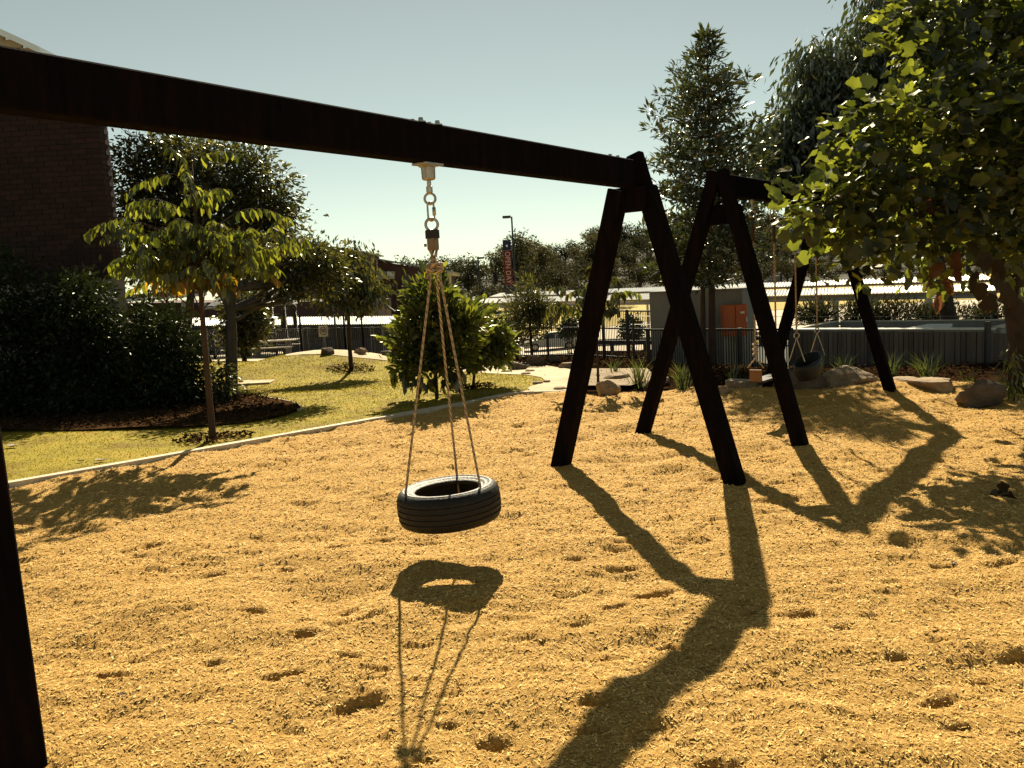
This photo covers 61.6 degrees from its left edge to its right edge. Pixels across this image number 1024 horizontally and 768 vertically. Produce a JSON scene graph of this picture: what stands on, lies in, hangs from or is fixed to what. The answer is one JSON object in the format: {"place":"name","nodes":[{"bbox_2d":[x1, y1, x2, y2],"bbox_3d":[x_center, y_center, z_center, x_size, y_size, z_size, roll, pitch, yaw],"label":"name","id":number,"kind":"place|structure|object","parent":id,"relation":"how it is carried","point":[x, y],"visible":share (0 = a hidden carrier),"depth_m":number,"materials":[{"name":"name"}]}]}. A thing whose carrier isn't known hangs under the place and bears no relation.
{"place":"outdoors","nodes":[
{"label":"outdoors","id":0,"kind":"place"},
{"bbox_2d":[1,352,544,480],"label":"lawn","id":1,"kind":"structure","parent":0,"point":[154,429],"depth_m":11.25,"materials":[{"name":"green plant"}]},
{"bbox_2d":[0,391,300,429],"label":"garden bed","id":2,"kind":"object","parent":1,"relation":"on","point":[204,422],"visible":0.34,"depth_m":11.79,"materials":[{"name":"brown wood"}]},
{"bbox_2d":[0,238,64,417],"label":"hedge shrub","id":3,"kind":"object","parent":2,"relation":"on","point":[13,298],"visible":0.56,"depth_m":12.81,"materials":[{"name":"green plant"}]},
{"bbox_2d":[0,254,148,418],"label":"hedge shrub","id":4,"kind":"object","parent":2,"relation":"on","point":[73,325],"visible":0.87,"depth_m":12.75,"materials":[{"name":"green plant"}]},
{"bbox_2d":[81,293,223,412],"bbox_3d":[-5.538,-0.501,13.147,2.118,1.902,1.902,-3,7,0],"label":"hedge shrub","id":5,"kind":"object","parent":2,"relation":"on","point":[170,378],"visible":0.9,"depth_m":12.89,"materials":[{"name":"green plant"}]},
{"bbox_2d":[194,357,245,403],"bbox_3d":[-4.484,-0.013,13.155,0.778,0.779,0.651,-6,7,-21],"label":"hedge shrub","id":6,"kind":"object","parent":2,"relation":"on","point":[227,391],"visible":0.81,"depth_m":13.12,"materials":[{"name":"green plant"}]},
{"bbox_2d":[218,221,367,396],"bbox_3d":[-3.600,-1.171,13.835,2.656,2.922,1.631,-5,7,-11],"label":"spreading tree","id":7,"kind":"object","parent":2,"relation":"on","point":[308,272],"visible":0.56,"depth_m":13.57,"materials":[{"name":"green plant"}]},
{"bbox_2d":[128,291,196,363],"bbox_3d":[-6.458,-0.749,15.475,1.558,2.040,1.441,-3,7,0],"label":"hedge shrub","id":8,"kind":"object","parent":1,"relation":"on","point":[147,306],"visible":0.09,"depth_m":15.35,"materials":[{"name":"green plant"}]},
{"bbox_2d":[83,148,311,439],"bbox_3d":[-3.459,-0.908,9.592,2.573,3.354,2.052,-3,7,0],"label":"young tree","id":9,"kind":"object","parent":1,"relation":"on","point":[223,267],"visible":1,"depth_m":9.36,"materials":[{"name":"green plant"}]},
{"bbox_2d":[172,430,255,444],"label":"trunk litter","id":10,"kind":"object","parent":1,"relation":"on","point":[198,439],"visible":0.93,"depth_m":9.82,"materials":[{"name":"brown plant"}]},
{"bbox_2d":[109,128,328,367],"bbox_3d":[-6.446,-2.924,18.045,5.179,5.945,3.368,-3,7,0],"label":"bushy tree","id":11,"kind":"object","parent":1,"relation":"on","point":[230,174],"visible":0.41,"depth_m":17.53,"materials":[{"name":"green plant"}]},
{"bbox_2d":[209,280,283,360],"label":"round tree","id":12,"kind":"object","parent":1,"relation":"on","point":[252,325],"visible":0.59,"depth_m":26.63,"materials":[{"name":"green plant"}]},
{"bbox_2d":[238,379,274,385],"bbox_3d":[-4.995,-0.030,16.739,0.720,0.050,0.700,-3,7,0],"label":"drain cover","id":13,"kind":"object","parent":1,"relation":"on","point":[255,382],"visible":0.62,"depth_m":16.53,"materials":[{"name":"concrete"}]},
{"bbox_2d":[297,236,397,368],"bbox_3d":[-3.328,-1.585,17.411,2.201,2.814,2.018,-8,8,-33],"label":"lawn sapling","id":14,"kind":"object","parent":1,"relation":"on","point":[359,299],"visible":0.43,"depth_m":17.20,"materials":[{"name":"green plant"}]},
{"bbox_2d":[326,362,375,372],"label":"trunk litter","id":15,"kind":"object","parent":1,"relation":"on","point":[349,371],"visible":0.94,"depth_m":17.52,"materials":[{"name":"brown plant"}]},
{"bbox_2d":[371,259,500,399],"bbox_3d":[-1.100,-0.725,12.234,1.769,2.113,1.351,-1,7,16],"label":"broadleaf tree","id":16,"kind":"object","parent":1,"relation":"on","point":[406,328],"visible":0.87,"depth_m":12.06,"materials":[{"name":"green plant"}]},
{"bbox_2d":[450,380,495,389],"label":"trunk litter","id":17,"kind":"object","parent":1,"relation":"on","point":[471,387],"visible":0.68,"depth_m":13.38,"materials":[{"name":"brown plant"}]},
{"bbox_2d":[451,292,523,385],"bbox_3d":[-0.529,-0.632,13.341,1.454,1.615,1.395,-3,7,0],"label":"broadleaf tree","id":18,"kind":"object","parent":1,"relation":"on","point":[496,349],"visible":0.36,"depth_m":13.20,"materials":[{"name":"green plant"}]},
{"bbox_2d":[199,350,596,391],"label":"sandy path","id":19,"kind":"structure","parent":0,"point":[556,376],"depth_m":16.77,"materials":[{"name":"beige sand"}]},
{"bbox_2d":[252,338,299,357],"bbox_3d":[-9.049,-1.301,32.511,1.900,0.725,1.700,-3,7,0],"label":"picnic table","id":20,"kind":"object","parent":19,"relation":"on","point":[287,346],"visible":0.44,"depth_m":32.21,"materials":[{"name":"grey paint"}]},
{"bbox_2d":[0,0,873,302],"label":"sky","id":21,"kind":"structure","parent":0,"point":[574,74],"materials":[{"name":"blue"}]},
{"bbox_2d":[9,380,1023,767],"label":"woodchip ground","id":22,"kind":"structure","parent":0,"point":[613,545],"depth_m":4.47,"materials":[{"name":"beige wood"}]},
{"bbox_2d":[0,45,745,767],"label":"swing set","id":23,"kind":"object","parent":22,"relation":"on","point":[46,85],"visible":0.97,"depth_m":4.03,"materials":[{"name":"wood"}]},
{"bbox_2d":[397,161,500,533],"bbox_3d":[-0.417,-0.208,4.907,0.609,2.061,0.608,-3,7,0],"label":"tyre swing","id":24,"kind":"object","parent":23,"relation":"hanging from","point":[448,504],"visible":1,"depth_m":4.82,"materials":[{"name":"rubber"}]},
{"bbox_2d":[596,380,620,396],"bbox_3d":[1.329,0.073,11.837,0.344,0.270,0.249,-3,7,0],"label":"boulder","id":25,"kind":"object","parent":22,"relation":"on","point":[608,388],"visible":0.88,"depth_m":11.77,"materials":[{"name":"stone"}]},
{"bbox_2d":[670,363,691,390],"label":"grass tuft","id":26,"kind":"object","parent":22,"relation":"on","point":[680,381],"visible":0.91,"depth_m":11.75,"materials":[{"name":"green plant"}]},
{"bbox_2d":[635,167,895,446],"bbox_3d":[2.853,-0.800,9.410,1.956,2.818,3.479,2,8,37],"label":"swing set","id":27,"kind":"object","parent":22,"relation":"on","point":[727,186],"visible":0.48,"depth_m":8.14,"materials":[{"name":"wood"}]},
{"bbox_2d":[747,199,776,382],"bbox_3d":[2.640,-0.969,8.960,0.181,1.857,0.665,2,8,37],"label":"rope swing","id":28,"kind":"object","parent":27,"relation":"hanging from","point":[755,376],"visible":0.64,"depth_m":8.82,"materials":[{"name":"fabric"}]},
{"bbox_2d":[789,250,824,381],"bbox_3d":[3.440,-1.051,10.023,0.272,2.030,0.789,1,8,33],"label":"rope swing","id":29,"kind":"object","parent":27,"relation":"hanging from","point":[807,366],"visible":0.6,"depth_m":10.00,"materials":[{"name":"fabric"}]},
{"bbox_2d":[906,377,953,392],"bbox_3d":[5.125,0.116,10.517,0.504,0.347,0.585,-9,9,-43],"label":"boulder","id":30,"kind":"object","parent":22,"relation":"on","point":[940,385],"visible":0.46,"depth_m":10.31,"materials":[{"name":"stone"}]},
{"bbox_2d":[954,380,1006,408],"bbox_3d":[5.142,0.110,9.467,0.518,0.330,0.378,-1,7,14],"label":"boulder","id":31,"kind":"object","parent":22,"relation":"on","point":[982,393],"visible":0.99,"depth_m":9.31,"materials":[{"name":"stone"}]},
{"bbox_2d":[986,481,1016,498],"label":"crumpled leaf","id":32,"kind":"object","parent":22,"relation":"on","point":[1003,488],"visible":1,"depth_m":5.67,"materials":[{"name":"plant"}]},
{"bbox_2d":[994,345,1023,401],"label":"creeper shrub","id":33,"kind":"object","parent":22,"relation":"on","point":[1010,388],"visible":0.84,"depth_m":9.38,"materials":[{"name":"green plant"}]},
{"bbox_2d":[513,350,651,365],"bbox_3d":[0.263,-0.635,21.799,8.918,0.454,8.443,-1,7,22],"label":"garden bed by fence","id":34,"kind":"object","parent":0,"point":[601,361],"visible":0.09,"depth_m":20.74,"materials":[{"name":"brown soil"}]},
{"bbox_2d":[497,269,559,354],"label":"fine leaved tree","id":35,"kind":"object","parent":34,"relation":"on","point":[535,308],"visible":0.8,"depth_m":20.22,"materials":[{"name":"green plant"}]},
{"bbox_2d":[493,311,579,357],"bbox_3d":[0.514,-1.098,22.177,3.017,1.669,0.084,2,8,35],"label":"picket fence","id":36,"kind":"object","parent":34,"relation":"on","point":[548,353],"visible":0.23,"depth_m":21.74,"materials":[{"name":"black metal"}]},
{"bbox_2d":[527,355,548,365],"bbox_3d":[0.565,-0.462,18.624,0.479,0.337,0.230,-3,7,0],"label":"boulder","id":37,"kind":"object","parent":34,"relation":"on","point":[535,359],"visible":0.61,"depth_m":18.55,"materials":[{"name":"stone"}]},
{"bbox_2d":[514,349,671,366],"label":"fence bed litter","id":38,"kind":"object","parent":34,"relation":"on","point":[523,360],"visible":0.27,"depth_m":19.39,"materials":[{"name":"brown plant"}]},
{"bbox_2d":[579,309,650,358],"bbox_3d":[2.441,-0.966,20.191,0.083,1.589,2.798,-7,8,-32],"label":"picket fence","id":39,"kind":"object","parent":34,"relation":"on","point":[604,335],"visible":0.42,"depth_m":19.85,"materials":[{"name":"black metal"}]},
{"bbox_2d":[588,368,650,384],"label":"sandy ground","id":40,"kind":"structure","parent":0,"point":[602,374],"depth_m":13.38,"materials":[{"name":"beige sand"}]},
{"bbox_2d":[460,248,982,391],"bbox_3d":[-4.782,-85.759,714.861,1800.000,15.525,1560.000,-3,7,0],"label":"ground","id":41,"kind":"structure","parent":0,"point":[840,277],"depth_m":146.15,"materials":[{"name":"green plant"}]},
{"bbox_2d":[0,29,131,398],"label":"brick building","id":42,"kind":"structure","parent":41,"relation":"on","point":[57,198],"depth_m":14.32,"materials":[{"name":"brick"}]},
{"bbox_2d":[205,282,299,356],"bbox_3d":[-10.826,-2.595,36.045,3.599,3.505,5.644,-5,7,-12],"label":"picnic shelter","id":43,"kind":"object","parent":41,"relation":"on","point":[284,319],"visible":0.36,"depth_m":35.15,"materials":[{"name":"grey metal"}]},
{"bbox_2d":[126,291,391,343],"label":"classroom","id":44,"kind":"structure","parent":41,"relation":"on","point":[304,311],"depth_m":51.75,"materials":[{"name":"white paint"}]},
{"bbox_2d":[8,390,532,488],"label":"lawn kerb","id":45,"kind":"structure","parent":41,"relation":"on","point":[18,483],"depth_m":9.39,"materials":[{"name":"grey concrete"}]},
{"bbox_2d":[170,316,420,354],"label":"covered walkway","id":46,"kind":"structure","parent":41,"relation":"on","point":[316,322],"depth_m":46.20,"materials":[{"name":"metal"}]},
{"bbox_2d":[191,327,411,358],"bbox_3d":[-8.332,-1.247,32.522,12.046,2.037,0.085,-1,7,14],"label":"picket fence","id":47,"kind":"object","parent":41,"relation":"on","point":[306,330],"visible":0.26,"depth_m":32.27,"materials":[{"name":"black paint"}]},
{"bbox_2d":[288,244,383,298],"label":"brick block","id":48,"kind":"structure","parent":41,"relation":"on","point":[374,257],"depth_m":88.98,"materials":[{"name":"brick"}]},
{"bbox_2d":[376,258,460,315],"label":"brick hall","id":49,"kind":"structure","parent":41,"relation":"on","point":[390,266],"depth_m":94.14,"materials":[{"name":"brown brick"}]},
{"bbox_2d":[446,252,493,297],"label":"gum tree","id":50,"kind":"object","parent":41,"relation":"on","point":[466,277],"visible":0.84,"depth_m":137.84,"materials":[{"name":"green plant"}]},
{"bbox_2d":[463,281,500,298],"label":"gum tree","id":51,"kind":"object","parent":41,"relation":"on","point":[486,291],"visible":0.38,"depth_m":110.25,"materials":[{"name":"green plant"}]},
{"bbox_2d":[482,247,503,288],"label":"gum tree","id":52,"kind":"object","parent":41,"relation":"on","point":[496,266],"visible":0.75,"depth_m":149.48,"materials":[{"name":"green plant"}]},
{"bbox_2d":[478,281,523,318],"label":"gum tree","id":53,"kind":"object","parent":41,"relation":"on","point":[500,291],"visible":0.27,"depth_m":111.26,"materials":[{"name":"green plant"}]},
{"bbox_2d":[493,228,543,275],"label":"gum tree","id":54,"kind":"object","parent":41,"relation":"on","point":[519,247],"visible":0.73,"depth_m":147.98,"materials":[{"name":"green plant"}]},
{"bbox_2d":[497,268,543,290],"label":"gum tree","id":55,"kind":"object","parent":41,"relation":"on","point":[517,279],"visible":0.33,"depth_m":143.93,"materials":[{"name":"green plant"}]},
{"bbox_2d":[529,243,559,289],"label":"gum tree","id":56,"kind":"object","parent":41,"relation":"on","point":[545,258],"visible":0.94,"depth_m":148.05,"materials":[{"name":"green plant"}]},
{"bbox_2d":[536,262,576,290],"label":"gum tree","id":57,"kind":"object","parent":41,"relation":"on","point":[559,278],"visible":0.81,"depth_m":119.07,"materials":[{"name":"green plant"}]},
{"bbox_2d":[564,277,588,309],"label":"gum tree","id":58,"kind":"object","parent":41,"relation":"on","point":[576,286],"visible":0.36,"depth_m":111.39,"materials":[{"name":"green plant"}]},
{"bbox_2d":[575,230,598,265],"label":"gum tree","id":59,"kind":"object","parent":41,"relation":"on","point":[591,243],"visible":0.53,"depth_m":156.33,"materials":[{"name":"green plant"}]},
{"bbox_2d":[541,266,641,382],"bbox_3d":[1.167,-0.731,12.150,1.461,1.894,1.192,-3,7,0],"label":"drooping sapling","id":60,"kind":"object","parent":41,"relation":"on","point":[563,309],"visible":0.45,"depth_m":12.11,"materials":[{"name":"green plant"}]},
{"bbox_2d":[568,258,617,281],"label":"gum tree","id":61,"kind":"object","parent":41,"relation":"on","point":[577,267],"visible":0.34,"depth_m":138.96,"materials":[{"name":"green plant"}]},
{"bbox_2d":[598,340,645,351],"bbox_3d":[3.598,-0.858,26.427,2.558,0.988,0.186,2,9,39],"label":"rail fence","id":62,"kind":"object","parent":41,"relation":"on","point":[622,343],"depth_m":26.45,"materials":[{"name":"black paint"}]},
{"bbox_2d":[620,248,641,274],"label":"gum tree","id":63,"kind":"object","parent":41,"relation":"on","point":[630,258],"visible":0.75,"depth_m":161.38,"materials":[{"name":"green plant"}]},
{"bbox_2d":[619,221,646,260],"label":"gum tree","id":64,"kind":"object","parent":41,"relation":"on","point":[628,231],"visible":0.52,"depth_m":207.16,"materials":[{"name":"green plant"}]},
{"bbox_2d":[618,233,648,266],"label":"gum tree","id":65,"kind":"object","parent":41,"relation":"on","point":[637,241],"visible":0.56,"depth_m":181.92,"materials":[{"name":"green plant"}]},
{"bbox_2d":[615,261,657,293],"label":"gum tree","id":66,"kind":"object","parent":41,"relation":"on","point":[633,272],"visible":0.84,"depth_m":116.99,"materials":[{"name":"green plant"}]},
{"bbox_2d":[646,264,663,286],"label":"gum tree","id":67,"kind":"object","parent":41,"relation":"on","point":[653,280],"visible":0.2,"depth_m":116.02,"materials":[{"name":"green plant"}]},
{"bbox_2d":[647,286,756,365],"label":"grey shed","id":68,"kind":"structure","parent":41,"relation":"on","point":[659,306],"depth_m":16.45,"materials":[{"name":"paint"}]},
{"bbox_2d":[720,304,747,336],"bbox_3d":[4.139,-1.190,15.985,0.433,0.583,0.265,-3,7,0],"label":"door frame","id":69,"kind":"object","parent":68,"relation":"attached to","point":[733,316],"visible":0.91,"depth_m":15.88,"materials":[{"name":"wood"}]},
{"bbox_2d":[459,274,998,330],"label":"covered walkway","id":70,"kind":"structure","parent":41,"relation":"on","point":[844,295],"depth_m":56.12,"materials":[{"name":"metal"}]},
{"bbox_2d":[739,266,783,282],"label":"gum tree","id":71,"kind":"object","parent":41,"relation":"on","point":[769,273],"visible":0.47,"depth_m":116.25,"materials":[{"name":"green plant"}]},
{"bbox_2d":[734,234,791,266],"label":"gum tree","id":72,"kind":"object","parent":41,"relation":"on","point":[784,252],"visible":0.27,"depth_m":152.65,"materials":[{"name":"green plant"}]},
{"bbox_2d":[754,210,788,253],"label":"gum tree","id":73,"kind":"object","parent":41,"relation":"on","point":[768,220],"visible":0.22,"depth_m":204.83,"materials":[{"name":"green plant"}]},
{"bbox_2d":[759,256,820,289],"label":"gum tree","id":74,"kind":"object","parent":41,"relation":"on","point":[785,269],"visible":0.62,"depth_m":116.53,"materials":[{"name":"green plant"}]},
{"bbox_2d":[784,256,835,288],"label":"gum tree","id":75,"kind":"object","parent":41,"relation":"on","point":[811,273],"visible":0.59,"depth_m":116.45,"materials":[{"name":"green plant"}]},
{"bbox_2d":[631,314,993,360],"bbox_3d":[5.656,-0.639,16.883,6.694,1.710,0.147,0,7,22],"label":"wire fence","id":76,"kind":"object","parent":41,"relation":"on","point":[991,316],"visible":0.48,"depth_m":16.53,"materials":[{"name":"metal"}]},
{"bbox_2d":[792,292,853,327],"bbox_3d":[12.818,-2.716,36.045,2.645,2.346,2.771,-6,7,-24],"label":"garden shrub","id":77,"kind":"object","parent":41,"relation":"on","point":[824,310],"visible":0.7,"depth_m":35.66,"materials":[{"name":"green plant"}]},
{"bbox_2d":[814,264,847,288],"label":"gum tree","id":78,"kind":"object","parent":41,"relation":"on","point":[836,272],"visible":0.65,"depth_m":117.04,"materials":[{"name":"green plant"}]},
{"bbox_2d":[836,293,896,326],"bbox_3d":[14.717,-2.841,36.040,2.652,2.258,2.616,3,9,44],"label":"garden shrub","id":79,"kind":"object","parent":41,"relation":"on","point":[855,310],"visible":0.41,"depth_m":35.67,"materials":[{"name":"green plant"}]},
{"bbox_2d":[728,0,1021,319],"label":"weeping tree","id":80,"kind":"object","parent":41,"relation":"on","point":[823,86],"visible":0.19,"depth_m":18.94,"materials":[{"name":"green plant"}]},
{"bbox_2d":[747,0,1023,394],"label":"lobed leaf tree","id":81,"kind":"object","parent":41,"relation":"on","point":[948,176],"visible":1,"depth_m":7.92,"materials":[{"name":"green plant"}]},
{"bbox_2d":[793,319,1007,367],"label":"board wall","id":82,"kind":"structure","parent":41,"relation":"on","point":[958,342],"depth_m":13.79,"materials":[{"name":"grey paint"}]},
{"bbox_2d":[874,292,934,319],"bbox_3d":[16.237,-2.857,35.918,3.130,2.413,2.970,-5,7,-12],"label":"garden shrub","id":83,"kind":"object","parent":41,"relation":"on","point":[896,309],"visible":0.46,"depth_m":35.65,"materials":[{"name":"green plant"}]},
{"bbox_2d":[909,296,980,319],"bbox_3d":[18.000,-2.844,36.104,3.158,2.098,3.203,-3,7,0],"label":"garden shrub","id":84,"kind":"object","parent":41,"relation":"on","point":[959,309],"visible":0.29,"depth_m":35.51,"materials":[{"name":"green plant"}]},
{"bbox_2d":[964,299,1003,318],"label":"garden shrub","id":85,"kind":"object","parent":41,"relation":"on","point":[995,312],"visible":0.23,"depth_m":35.90,"materials":[{"name":"green plant"}]},
{"bbox_2d":[984,321,990,365],"bbox_3d":[6.920,-0.325,12.492,0.065,1.170,0.065,-3,7,0],"label":"dark post","id":86,"kind":"object","parent":41,"relation":"on","point":[987,342],"visible":0.64,"depth_m":12.44,"materials":[{"name":"black paint"}]},
{"bbox_2d":[492,273,999,333],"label":"dry field","id":87,"kind":"structure","parent":0,"point":[780,305],"depth_m":102.09,"materials":[{"name":"beige plant"}]},
{"bbox_2d":[505,299,1004,354],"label":"car park","id":88,"kind":"structure","parent":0,"point":[559,350],"depth_m":71.93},
{"bbox_2d":[502,215,517,314],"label":"street lamp","id":89,"kind":"object","parent":88,"relation":"on","point":[505,217],"visible":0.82,"depth_m":79.03,"materials":[{"name":"grey metal"}]},
{"bbox_2d":[502,239,515,293],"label":"banner","id":90,"kind":"object","parent":89,"relation":"attached to","point":[507,258],"visible":0.83,"depth_m":78.87,"materials":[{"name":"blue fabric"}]},
{"bbox_2d":[525,331,576,351],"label":"parked car","id":91,"kind":"object","parent":88,"relation":"on","point":[552,335],"visible":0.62,"depth_m":68.86,"materials":[{"name":"silver metal"}]},
{"bbox_2d":[553,314,578,352],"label":"clipped shrub","id":92,"kind":"object","parent":88,"relation":"on","point":[573,331],"visible":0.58,"depth_m":59.62,"materials":[{"name":"green plant"}]},
{"bbox_2d":[616,308,648,349],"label":"clipped shrub","id":93,"kind":"object","parent":88,"relation":"on","point":[631,327],"visible":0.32,"depth_m":59.73,"materials":[{"name":"green plant"}]},
{"bbox_2d":[587,362,1007,391],"bbox_3d":[6.702,-0.268,13.368,12.206,0.184,5.664,-1,7,16],"label":"garden bed behind swings","id":94,"kind":"object","parent":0,"point":[991,376],"visible":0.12,"depth_m":12.20,"materials":[{"name":"brown soil"}]},
{"bbox_2d":[616,356,655,387],"bbox_3d":[1.804,-0.204,12.260,0.590,0.510,0.424,-6,7,-25],"label":"grass tuft","id":95,"kind":"object","parent":94,"relation":"on","point":[638,375],"visible":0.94,"depth_m":12.20,"materials":[{"name":"green plant"}]},
{"bbox_2d":[635,21,790,365],"bbox_3d":[3.299,-3.019,14.522,2.595,5.945,2.848,-3,7,0],"label":"pointed tree","id":96,"kind":"object","parent":94,"relation":"on","point":[720,140],"visible":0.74,"depth_m":14.06,"materials":[{"name":"green plant"}]},
{"bbox_2d":[645,328,793,368],"bbox_3d":[3.630,-0.376,15.233,2.728,1.267,0.097,1,8,35],"label":"picket fence","id":97,"kind":"object","parent":94,"relation":"on","point":[740,341],"visible":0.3,"depth_m":14.98,"materials":[{"name":"black paint"}]},
{"bbox_2d":[725,378,758,388],"bbox_3d":[3.102,0.092,11.587,0.452,0.289,0.634,-3,7,0],"label":"boulder","id":98,"kind":"object","parent":94,"relation":"on","point":[734,383],"visible":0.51,"depth_m":11.38,"materials":[{"name":"stone"}]},
{"bbox_2d":[588,360,1007,386],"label":"leaf litter","id":99,"kind":"object","parent":94,"relation":"on","point":[621,365],"visible":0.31,"depth_m":12.58,"materials":[{"name":"brown plant"}]},
{"bbox_2d":[822,365,879,387],"bbox_3d":[4.351,-0.080,11.223,0.796,0.322,0.952,-4,7,-10],"label":"boulder","id":100,"kind":"object","parent":94,"relation":"on","point":[843,375],"visible":0.57,"depth_m":10.91,"materials":[{"name":"stone"}]},
{"bbox_2d":[872,351,907,376],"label":"grass tuft","id":101,"kind":"object","parent":94,"relation":"on","point":[893,368],"visible":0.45,"depth_m":11.60,"materials":[{"name":"green plant"}]},
{"bbox_2d":[907,349,951,376],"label":"grass tuft","id":102,"kind":"object","parent":94,"relation":"on","point":[924,372],"visible":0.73,"depth_m":11.21,"materials":[{"name":"green plant"}]},
{"label":"outer woodchip ground","id":103,"kind":"structure","parent":0,"visible":0},
{"bbox_2d":[772,369,825,389],"bbox_3d":[3.667,-0.011,11.026,0.770,0.396,0.459,-3,7,0],"label":"boulder","id":104,"kind":"object","parent":103,"relation":"on","point":[819,382],"visible":0.23,"depth_m":10.83,"materials":[{"name":"stone"}]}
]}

